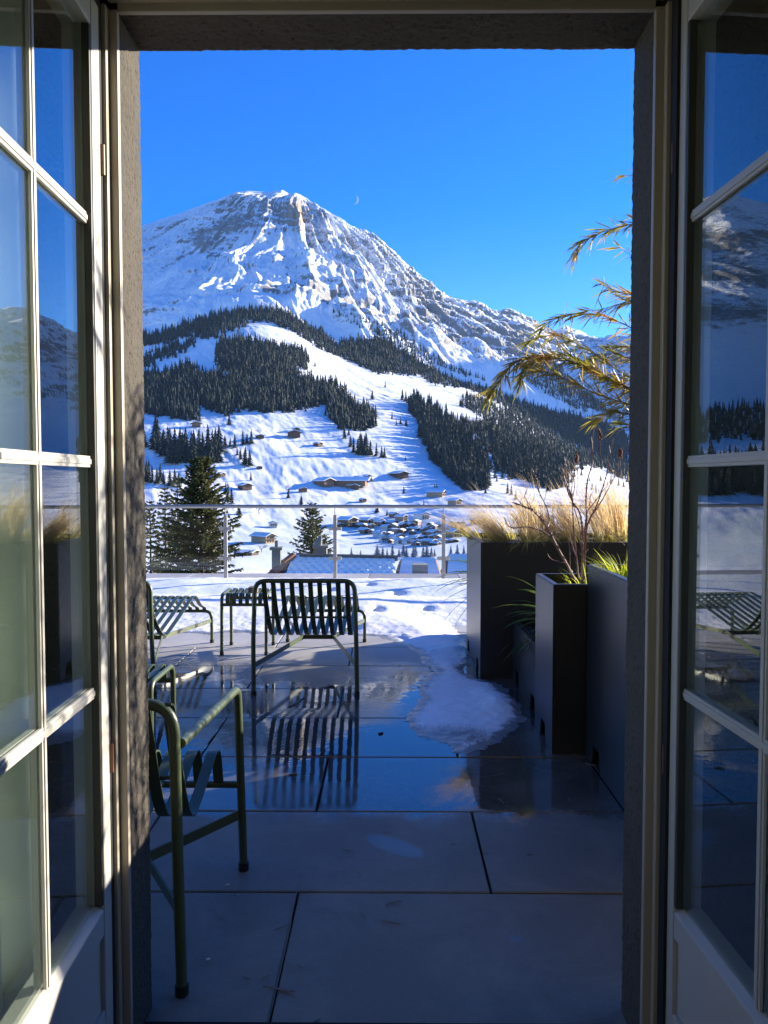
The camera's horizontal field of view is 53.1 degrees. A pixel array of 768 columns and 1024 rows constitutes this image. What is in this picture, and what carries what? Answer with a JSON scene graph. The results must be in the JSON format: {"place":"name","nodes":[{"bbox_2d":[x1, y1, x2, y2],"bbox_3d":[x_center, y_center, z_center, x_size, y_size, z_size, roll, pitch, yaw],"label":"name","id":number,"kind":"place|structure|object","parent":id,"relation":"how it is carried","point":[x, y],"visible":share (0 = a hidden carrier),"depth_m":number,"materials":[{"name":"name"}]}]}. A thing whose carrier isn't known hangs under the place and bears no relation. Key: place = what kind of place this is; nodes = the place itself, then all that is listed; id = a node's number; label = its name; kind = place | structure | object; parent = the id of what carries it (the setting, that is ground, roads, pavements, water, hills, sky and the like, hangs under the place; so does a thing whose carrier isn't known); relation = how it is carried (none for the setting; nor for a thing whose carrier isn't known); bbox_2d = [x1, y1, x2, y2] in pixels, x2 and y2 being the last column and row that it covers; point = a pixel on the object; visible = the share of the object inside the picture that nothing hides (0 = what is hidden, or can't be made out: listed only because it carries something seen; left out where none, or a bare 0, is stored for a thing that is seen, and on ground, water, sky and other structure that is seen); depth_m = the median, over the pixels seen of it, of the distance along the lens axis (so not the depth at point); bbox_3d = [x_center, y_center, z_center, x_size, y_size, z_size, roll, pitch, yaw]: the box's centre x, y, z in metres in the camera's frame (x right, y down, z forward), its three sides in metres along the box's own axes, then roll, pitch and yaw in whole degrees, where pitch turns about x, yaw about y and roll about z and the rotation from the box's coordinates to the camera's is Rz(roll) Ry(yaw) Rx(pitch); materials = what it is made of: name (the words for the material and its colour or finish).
{"place":"outdoors","nodes":[
{"label":"outdoors","id":0,"kind":"place"},
{"bbox_2d":[270,650,490,1021],"bbox_3d":[-0.694,1.373,7.011,14.500,0.374,9.915,0,2,0],"label":"terrace base","id":1,"kind":"object","parent":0,"point":[297,898],"depth_m":2.64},
{"bbox_2d":[146,573,626,1023],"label":"terrace floor","id":2,"kind":"structure","parent":1,"relation":"on","point":[460,943],"depth_m":2.94,"materials":[{"name":"tile"}]},
{"bbox_2d":[148,664,175,790],"bbox_3d":[-1.275,1.037,3.787,0.402,0.514,0.424,0,2,0],"label":"armchair","id":3,"kind":"object","parent":2,"relation":"on","point":[154,677],"visible":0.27,"depth_m":3.89,"materials":[{"name":"green metal"}]},
{"bbox_2d":[146,581,213,696],"bbox_3d":[-1.888,0.807,5.989,0.734,0.790,1.752,0,2,0],"label":"slatted lounge chair","id":4,"kind":"object","parent":2,"relation":"on","point":[153,623],"visible":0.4,"depth_m":6.12,"materials":[{"name":"green metal"}]},
{"bbox_2d":[148,687,248,997],"bbox_3d":[-0.868,0.928,2.501,0.721,0.838,0.734,0,2,0],"label":"slatted armchair","id":5,"kind":"object","parent":2,"relation":"on","point":[178,806],"visible":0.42,"depth_m":2.35,"materials":[{"name":"green metal"}]},
{"bbox_2d":[220,588,274,655],"bbox_3d":[-1.159,0.922,6.554,0.402,0.514,0.424,0,2,0],"label":"slatted ottoman","id":6,"kind":"object","parent":2,"relation":"on","point":[231,598],"visible":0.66,"depth_m":6.36,"materials":[{"name":"green metal"}]},
{"bbox_2d":[263,986,295,991],"bbox_3d":[-0.299,1.357,2.183,0.098,0.005,0.012,1,2,14],"label":"dry stalk","id":7,"kind":"object","parent":2,"relation":"on","point":[279,989],"visible":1,"depth_m":2.18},
{"bbox_2d":[268,882,300,1021],"bbox_3d":[-0.308,1.347,2.404,0.010,0.004,0.720,0,2,0],"label":"joint","id":8,"kind":"object","parent":2,"relation":"on","point":[284,950],"visible":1,"depth_m":2.37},
{"bbox_2d":[251,578,366,695],"bbox_3d":[-0.524,0.806,6.008,0.734,0.790,1.752,0,2,0],"label":"slatted lounge chair","id":9,"kind":"object","parent":2,"relation":"on","point":[329,600],"visible":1,"depth_m":5.33,"materials":[{"name":"green metal"}]},
{"bbox_2d":[146,577,527,754],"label":"snow","id":10,"kind":"structure","parent":2,"relation":"on","point":[458,709],"depth_m":7.38,"materials":[{"name":"snow"}]},
{"bbox_2d":[145,505,627,578],"bbox_3d":[-0.916,0.461,10.336,14.000,1.120,0.048,0,2,0],"label":"glass balustrade","id":11,"kind":"object","parent":2,"relation":"on","point":[225,528],"visible":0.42,"depth_m":10.30,"materials":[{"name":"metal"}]},
{"bbox_2d":[33,0,767,1023],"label":"stucco wall","id":12,"kind":"structure","parent":2,"relation":"on","point":[739,306],"depth_m":1.83,"materials":[{"name":"paint"}]},
{"bbox_2d":[94,0,681,1023],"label":"door frame","id":13,"kind":"object","parent":12,"relation":"attached to","point":[660,474],"visible":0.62,"depth_m":1.84,"materials":[{"name":"beige paint"}]},
{"bbox_2d":[0,0,113,1023],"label":"glazed door","id":14,"kind":"structure","parent":13,"relation":"attached to","point":[70,980],"depth_m":1.74,"materials":[{"name":"white paint"}]},
{"bbox_2d":[662,0,767,1023],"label":"glazed door","id":15,"kind":"structure","parent":13,"relation":"attached to","point":[712,977],"depth_m":1.75,"materials":[{"name":"white paint"}]},
{"bbox_2d":[513,619,534,707],"bbox_3d":[1.210,1.019,5.082,0.562,0.446,0.975,0,2,0],"label":"planter","id":16,"kind":"object","parent":2,"relation":"on","point":[524,670],"visible":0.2,"depth_m":5.12,"materials":[{"name":"metal"}]},
{"bbox_2d":[495,576,535,662],"bbox_3d":[1.141,0.705,4.859,0.911,0.646,0.760,0,2,0],"label":"strap leaf plant","id":17,"kind":"object","parent":16,"relation":"in","point":[524,619],"visible":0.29,"depth_m":4.99,"materials":[{"name":"green plant"}]},
{"bbox_2d":[466,533,627,677],"bbox_3d":[1.553,0.699,6.099,1.692,1.001,1.020,0,2,0],"label":"planter","id":18,"kind":"object","parent":2,"relation":"on","point":[491,567],"visible":0.41,"depth_m":5.59,"materials":[{"name":"metal"}]},
{"bbox_2d":[425,504,517,544],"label":"feather grass","id":19,"kind":"object","parent":18,"relation":"in","point":[462,530],"depth_m":6.25,"materials":[{"name":"plant"}]},
{"bbox_2d":[453,472,578,552],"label":"feather grass","id":20,"kind":"object","parent":18,"relation":"in","point":[531,519],"depth_m":5.73,"materials":[{"name":"plant"}]},
{"bbox_2d":[502,477,598,541],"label":"feather grass","id":21,"kind":"object","parent":18,"relation":"in","point":[547,519],"depth_m":6.02,"materials":[{"name":"plant"}]},
{"bbox_2d":[537,465,628,548],"bbox_3d":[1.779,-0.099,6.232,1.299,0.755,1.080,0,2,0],"label":"feather grass","id":22,"kind":"object","parent":18,"relation":"in","point":[619,521],"depth_m":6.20,"materials":[{"name":"plant"}]},
{"bbox_2d":[604,488,628,541],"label":"feather grass","id":23,"kind":"object","parent":18,"relation":"in","point":[622,508],"depth_m":5.78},
{"bbox_2d":[535,573,587,753],"bbox_3d":[1.142,0.822,4.286,0.505,0.906,0.490,0,2,0],"label":"planter","id":24,"kind":"object","parent":2,"relation":"on","point":[560,657],"visible":0.55,"depth_m":4.05,"materials":[{"name":"metal"}]},
{"bbox_2d":[504,427,624,581],"bbox_3d":[1.012,-0.044,4.223,0.684,0.901,0.526,0,2,0],"label":"twiggy shrub","id":25,"kind":"object","parent":24,"relation":"in","point":[582,535],"visible":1,"depth_m":4.33,"materials":[{"name":"plant"}]},
{"bbox_2d":[565,563,586,583],"bbox_3d":[1.152,0.370,4.346,0.449,0.202,0.504,-2,3,-39],"label":"lime sedge","id":26,"kind":"object","parent":24,"relation":"on","point":[579,580],"visible":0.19,"depth_m":4.31,"materials":[{"name":"plant"}]},
{"bbox_2d":[586,564,627,808],"bbox_3d":[1.351,0.808,3.311,0.592,1.016,1.415,0,2,0],"label":"planter","id":27,"kind":"object","parent":2,"relation":"on","point":[606,653],"visible":0.23,"depth_m":3.63,"materials":[{"name":"metal"}]},
{"bbox_2d":[473,169,632,444],"bbox_3d":[1.335,-0.576,3.436,1.560,1.973,1.111,2,3,43],"label":"bamboo","id":28,"kind":"object","parent":27,"relation":"in","point":[587,366],"visible":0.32,"depth_m":3.54,"materials":[{"name":"plant"}]},
{"bbox_2d":[576,549,627,577],"bbox_3d":[1.235,0.281,3.866,0.620,0.208,0.581,0,2,0],"label":"lime sedge","id":29,"kind":"object","parent":27,"relation":"on","point":[620,572],"visible":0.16,"depth_m":3.83,"materials":[{"name":"plant"}]},
{"bbox_2d":[141,190,630,572],"bbox_3d":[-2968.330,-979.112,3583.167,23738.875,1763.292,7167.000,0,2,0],"label":"terrain","id":30,"kind":"structure","parent":0,"point":[306,258],"depth_m":2487.78,"materials":[{"name":"snow"}]},
{"bbox_2d":[144,460,151,482],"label":"spruce tree","id":31,"kind":"object","parent":30,"relation":"on","point":[147,477],"visible":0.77,"depth_m":867.61,"materials":[{"name":"plant"}]},
{"bbox_2d":[148,466,154,482],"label":"spruce tree","id":32,"kind":"object","parent":30,"relation":"on","point":[152,477],"visible":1,"depth_m":866.07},
{"bbox_2d":[147,424,156,449],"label":"spruce tree","id":33,"kind":"object","parent":30,"relation":"on","point":[153,442],"visible":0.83,"depth_m":1021.82,"materials":[{"name":"plant"}]},
{"bbox_2d":[152,429,160,452],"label":"spruce tree","id":34,"kind":"object","parent":30,"relation":"on","point":[157,446],"visible":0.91,"depth_m":1008.05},
{"bbox_2d":[153,469,160,483],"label":"spruce tree","id":35,"kind":"object","parent":30,"relation":"on","point":[156,479],"visible":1,"depth_m":860.64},
{"bbox_2d":[145,499,169,572],"bbox_3d":[-12.682,6.364,42.352,3.796,14.131,3.959,0,2,0],"label":"spruce tree","id":36,"kind":"object","parent":30,"relation":"on","point":[151,562],"visible":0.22,"depth_m":42.16,"materials":[{"name":"green plant"}]},
{"bbox_2d":[155,419,161,442],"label":"spruce tree","id":37,"kind":"object","parent":30,"relation":"on","point":[158,426],"visible":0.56,"depth_m":1038.38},
{"bbox_2d":[156,431,165,456],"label":"spruce tree","id":38,"kind":"object","parent":30,"relation":"on","point":[162,449],"visible":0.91,"depth_m":990.56,"materials":[{"name":"plant"}]},
{"bbox_2d":[158,464,165,481],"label":"spruce tree","id":39,"kind":"object","parent":30,"relation":"on","point":[160,474],"visible":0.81,"depth_m":871.10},
{"bbox_2d":[163,438,168,460],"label":"spruce tree","id":40,"kind":"object","parent":30,"relation":"on","point":[166,452],"visible":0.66,"depth_m":970.39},
{"bbox_2d":[152,486,181,572],"bbox_3d":[-12.603,6.053,44.387,3.940,15.121,3.716,-2,3,-43],"label":"spruce tree","id":41,"kind":"object","parent":30,"relation":"on","point":[164,513],"visible":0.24,"depth_m":44.05,"materials":[{"name":"green plant"}]},
{"bbox_2d":[164,469,174,485],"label":"spruce tree","id":42,"kind":"object","parent":30,"relation":"on","point":[169,480],"visible":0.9,"depth_m":854.78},
{"bbox_2d":[162,437,177,463],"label":"spruce tree","id":43,"kind":"object","parent":30,"relation":"on","point":[170,455],"visible":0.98,"depth_m":960.23,"materials":[{"name":"plant"}]},
{"bbox_2d":[172,427,176,451],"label":"spruce tree","id":44,"kind":"object","parent":30,"relation":"on","point":[174,437],"visible":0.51,"depth_m":995.97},
{"bbox_2d":[162,477,193,572],"bbox_3d":[-12.523,5.819,46.296,3.886,15.933,4.059,1,3,18],"label":"spruce tree","id":45,"kind":"object","parent":30,"relation":"on","point":[174,514],"visible":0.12,"depth_m":46.00,"materials":[{"name":"green plant"}]},
{"bbox_2d":[174,436,188,463],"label":"spruce tree","id":46,"kind":"object","parent":30,"relation":"on","point":[178,455],"visible":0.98,"depth_m":963.66,"materials":[{"name":"plant"}]},
{"bbox_2d":[180,437,186,461],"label":"spruce tree","id":47,"kind":"object","parent":30,"relation":"on","point":[182,448],"visible":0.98,"depth_m":967.54,"materials":[{"name":"plant"}]},
{"bbox_2d":[183,427,189,453],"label":"spruce tree","id":48,"kind":"object","parent":30,"relation":"on","point":[185,437],"visible":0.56,"depth_m":998.92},
{"bbox_2d":[184,439,190,460],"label":"spruce tree","id":49,"kind":"object","parent":30,"relation":"on","point":[187,449],"visible":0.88,"depth_m":972.02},
{"bbox_2d":[186,434,195,461],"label":"spruce tree","id":50,"kind":"object","parent":30,"relation":"on","point":[192,449],"visible":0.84,"depth_m":968.93,"materials":[{"name":"plant"}]},
{"bbox_2d":[187,433,197,459],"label":"spruce tree","id":51,"kind":"object","parent":30,"relation":"on","point":[195,443],"visible":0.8,"depth_m":972.77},
{"bbox_2d":[190,421,201,426],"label":"chalet","id":52,"kind":"object","parent":30,"relation":"on","point":[197,423],"visible":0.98,"depth_m":1158.55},
{"bbox_2d":[146,455,250,572],"bbox_3d":[-9.610,5.007,40.720,8.340,15.985,8.735,0,2,0],"label":"spruce tree","id":53,"kind":"object","parent":30,"relation":"on","point":[196,533],"visible":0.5,"depth_m":39.71,"materials":[{"name":"green plant"}]},
{"bbox_2d":[194,437,202,457],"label":"spruce tree","id":54,"kind":"object","parent":30,"relation":"on","point":[198,450],"visible":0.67,"depth_m":966.12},
{"bbox_2d":[200,436,207,457],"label":"spruce tree","id":55,"kind":"object","parent":30,"relation":"on","point":[203,449],"visible":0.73,"depth_m":967.08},
{"bbox_2d":[205,438,209,458],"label":"spruce tree","id":56,"kind":"object","parent":30,"relation":"on","point":[207,446],"visible":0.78,"depth_m":971.07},
{"bbox_2d":[205,424,210,446],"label":"spruce tree","id":57,"kind":"object","parent":30,"relation":"on","point":[207,434],"visible":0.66,"depth_m":1017.41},
{"bbox_2d":[207,438,217,462],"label":"spruce tree","id":58,"kind":"object","parent":30,"relation":"on","point":[211,451],"visible":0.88,"depth_m":967.16,"materials":[{"name":"plant"}]},
{"bbox_2d":[213,434,218,460],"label":"spruce tree","id":59,"kind":"object","parent":30,"relation":"on","point":[215,445],"visible":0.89,"depth_m":973.93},
{"bbox_2d":[215,441,223,462],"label":"spruce tree","id":60,"kind":"object","parent":30,"relation":"on","point":[219,458],"visible":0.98,"depth_m":972.58,"materials":[{"name":"plant"}]},
{"bbox_2d":[216,425,228,452],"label":"spruce tree","id":61,"kind":"object","parent":30,"relation":"on","point":[219,437],"visible":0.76,"depth_m":1010.16,"materials":[{"name":"plant"}]},
{"bbox_2d":[240,446,248,464],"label":"spruce tree","id":62,"kind":"object","parent":30,"relation":"on","point":[245,458],"visible":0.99,"depth_m":971.55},
{"bbox_2d":[236,483,253,489],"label":"hut","id":63,"kind":"object","parent":30,"relation":"on","point":[244,486],"visible":1,"depth_m":876.77,"materials":[{"name":"wood"}]},
{"bbox_2d":[231,549,260,555],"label":"shed","id":64,"kind":"structure","parent":30,"relation":"on","point":[253,552],"depth_m":498.29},
{"bbox_2d":[246,449,254,465],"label":"spruce tree","id":65,"kind":"object","parent":30,"relation":"on","point":[249,463],"visible":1,"depth_m":969.84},
{"bbox_2d":[249,532,277,543],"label":"gabled house","id":66,"kind":"structure","parent":30,"relation":"on","point":[263,537],"depth_m":626.30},
{"bbox_2d":[268,521,277,527],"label":"chalet","id":67,"kind":"object","parent":30,"relation":"on","point":[272,524],"visible":1,"depth_m":720.15,"materials":[{"name":"white paint"}]},
{"bbox_2d":[286,429,301,437],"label":"hut","id":68,"kind":"object","parent":30,"relation":"on","point":[294,433],"visible":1,"depth_m":1122.56,"materials":[{"name":"wood"}]},
{"bbox_2d":[297,487,307,491],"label":"chalet","id":69,"kind":"object","parent":30,"relation":"on","point":[302,489],"visible":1,"depth_m":879.87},
{"bbox_2d":[287,502,332,554],"bbox_3d":[-5.124,6.695,56.311,7.976,14.838,6.950,-1,3,-24],"label":"spruce tree","id":70,"kind":"object","parent":30,"relation":"on","point":[312,528],"visible":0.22,"depth_m":55.89,"materials":[{"name":"green plant"}]},
{"bbox_2d":[311,477,336,485],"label":"farm barn","id":71,"kind":"structure","parent":30,"relation":"on","point":[324,481],"depth_m":918.00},
{"bbox_2d":[268,535,397,573],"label":"neighbour house","id":72,"kind":"structure","parent":30,"relation":"on","point":[318,561],"depth_m":24.71,"materials":[{"name":"ceramic"}]},
{"bbox_2d":[337,516,358,526],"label":"chalet","id":73,"kind":"object","parent":30,"relation":"on","point":[349,521],"visible":0.98,"depth_m":756.23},
{"bbox_2d":[331,477,372,485],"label":"farm building","id":74,"kind":"structure","parent":30,"relation":"on","point":[345,481],"depth_m":924.03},
{"bbox_2d":[350,484,361,488],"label":"hut","id":75,"kind":"object","parent":30,"relation":"on","point":[355,486],"visible":0.98,"depth_m":918.21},
{"bbox_2d":[356,433,365,454],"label":"spruce tree","id":76,"kind":"object","parent":30,"relation":"on","point":[361,444],"visible":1,"depth_m":1074.14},
{"bbox_2d":[358,527,369,533],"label":"chalet","id":77,"kind":"object","parent":30,"relation":"on","point":[363,530],"visible":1,"depth_m":709.25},
{"bbox_2d":[359,433,371,454],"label":"spruce tree","id":78,"kind":"object","parent":30,"relation":"on","point":[366,449],"visible":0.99,"depth_m":1073.97,"materials":[{"name":"plant"}]},
{"bbox_2d":[359,517,372,522],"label":"chalet","id":79,"kind":"object","parent":30,"relation":"on","point":[364,519],"visible":0.72,"depth_m":768.15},
{"bbox_2d":[372,530,384,537],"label":"chalet","id":80,"kind":"object","parent":30,"relation":"on","point":[375,532],"visible":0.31,"depth_m":676.83,"materials":[{"name":"white paint"}]},
{"bbox_2d":[373,520,385,525],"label":"chalet","id":81,"kind":"object","parent":30,"relation":"on","point":[379,523],"visible":0.73,"depth_m":756.40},
{"bbox_2d":[377,534,389,542],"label":"chalet","id":82,"kind":"object","parent":30,"relation":"on","point":[383,538],"visible":0.91,"depth_m":623.33,"materials":[{"name":"white paint"}]},
{"bbox_2d":[379,524,388,530],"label":"chalet","id":83,"kind":"object","parent":30,"relation":"on","point":[383,526],"visible":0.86,"depth_m":721.80,"materials":[{"name":"white paint"}]},
{"bbox_2d":[143,300,628,490],"bbox_3d":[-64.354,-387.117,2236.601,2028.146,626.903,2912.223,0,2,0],"label":"forest","id":84,"kind":"object","parent":30,"relation":"on","point":[457,452],"visible":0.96,"depth_m":1620.47,"materials":[{"name":"plant"}]},
{"bbox_2d":[384,520,399,523],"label":"chalet","id":85,"kind":"object","parent":30,"relation":"on","point":[390,521],"visible":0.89,"depth_m":754.84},
{"bbox_2d":[387,523,400,530],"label":"chalet","id":86,"kind":"object","parent":30,"relation":"on","point":[394,525],"visible":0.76,"depth_m":719.02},
{"bbox_2d":[393,538,401,543],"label":"chalet","id":87,"kind":"object","parent":30,"relation":"on","point":[397,541],"visible":0.73,"depth_m":594.50,"materials":[{"name":"white paint"}]},
{"bbox_2d":[387,471,410,477],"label":"barn","id":88,"kind":"structure","parent":30,"relation":"on","point":[399,474],"depth_m":981.24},
{"bbox_2d":[395,528,406,533],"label":"chalet","id":89,"kind":"object","parent":30,"relation":"on","point":[402,530],"visible":0.93,"depth_m":690.91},
{"bbox_2d":[394,514,408,520],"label":"chalet","id":90,"kind":"object","parent":30,"relation":"on","point":[400,517],"visible":0.88,"depth_m":783.16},
{"bbox_2d":[400,537,412,544],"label":"chalet","id":91,"kind":"object","parent":30,"relation":"on","point":[405,541],"visible":0.72,"depth_m":584.04,"materials":[{"name":"white paint"}]},
{"bbox_2d":[406,535,421,539],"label":"chalet","id":92,"kind":"object","parent":30,"relation":"on","point":[415,537],"visible":0.56,"depth_m":608.95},
{"bbox_2d":[396,557,440,573],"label":"snowy roof house","id":93,"kind":"structure","parent":30,"relation":"on","point":[417,565],"depth_m":31.43,"materials":[{"name":"snow"}]},
{"bbox_2d":[412,511,430,520],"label":"white house","id":94,"kind":"structure","parent":30,"relation":"on","point":[420,515],"depth_m":759.92,"materials":[{"name":"paint"}]},
{"bbox_2d":[421,538,437,545],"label":"chalet","id":95,"kind":"object","parent":30,"relation":"on","point":[425,541],"visible":0.68,"depth_m":560.32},
{"bbox_2d":[425,529,439,535],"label":"chalet","id":96,"kind":"object","parent":30,"relation":"on","point":[431,531],"visible":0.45,"depth_m":627.52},
{"bbox_2d":[429,541,441,545],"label":"chalet","id":97,"kind":"object","parent":30,"relation":"on","point":[435,543],"visible":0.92,"depth_m":553.95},
{"bbox_2d":[425,490,446,496],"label":"farmhouse","id":98,"kind":"object","parent":30,"relation":"on","point":[435,493],"visible":1,"depth_m":899.57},
{"bbox_2d":[440,528,462,537],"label":"chalet","id":99,"kind":"object","parent":30,"relation":"on","point":[452,533],"visible":0.48,"depth_m":604.18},
{"bbox_2d":[440,554,466,573],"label":"snowy roof house","id":100,"kind":"structure","parent":30,"relation":"on","point":[453,566],"depth_m":35.38,"materials":[{"name":"snow"}]},
{"bbox_2d":[446,498,463,504],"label":"chalet","id":101,"kind":"object","parent":30,"relation":"on","point":[452,501],"visible":0.95,"depth_m":839.12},
{"bbox_2d":[477,472,483,489],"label":"spruce tree","id":102,"kind":"object","parent":30,"relation":"on","point":[480,483],"visible":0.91,"depth_m":940.86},
{"bbox_2d":[493,455,500,471],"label":"spruce tree","id":103,"kind":"object","parent":30,"relation":"on","point":[497,467],"visible":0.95,"depth_m":1111.75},
{"bbox_2d":[537,466,547,486],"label":"spruce tree","id":104,"kind":"object","parent":30,"relation":"on","point":[542,481],"visible":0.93,"depth_m":1053.48,"materials":[{"name":"plant"}]},
{"bbox_2d":[545,474,552,491],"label":"spruce tree","id":105,"kind":"object","parent":30,"relation":"on","point":[549,484],"visible":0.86,"depth_m":995.79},
{"bbox_2d":[139,49,634,337],"label":"sky","id":106,"kind":"structure","parent":0,"point":[479,169],"materials":[{"name":"blue"}]},
{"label":"room floor","id":107,"kind":"structure","parent":0,"visible":0},
{"bbox_2d":[0,0,32,1020],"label":"curtain","id":108,"kind":"object","parent":107,"relation":"on","point":[16,949],"visible":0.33,"depth_m":1.57,"materials":[{"name":"fabric"}]},
{"bbox_2d":[143,1021,501,1023],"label":"door threshold","id":109,"kind":"object","parent":107,"relation":"on","point":[148,1022],"depth_m":2.04,"materials":[{"name":"metal"}]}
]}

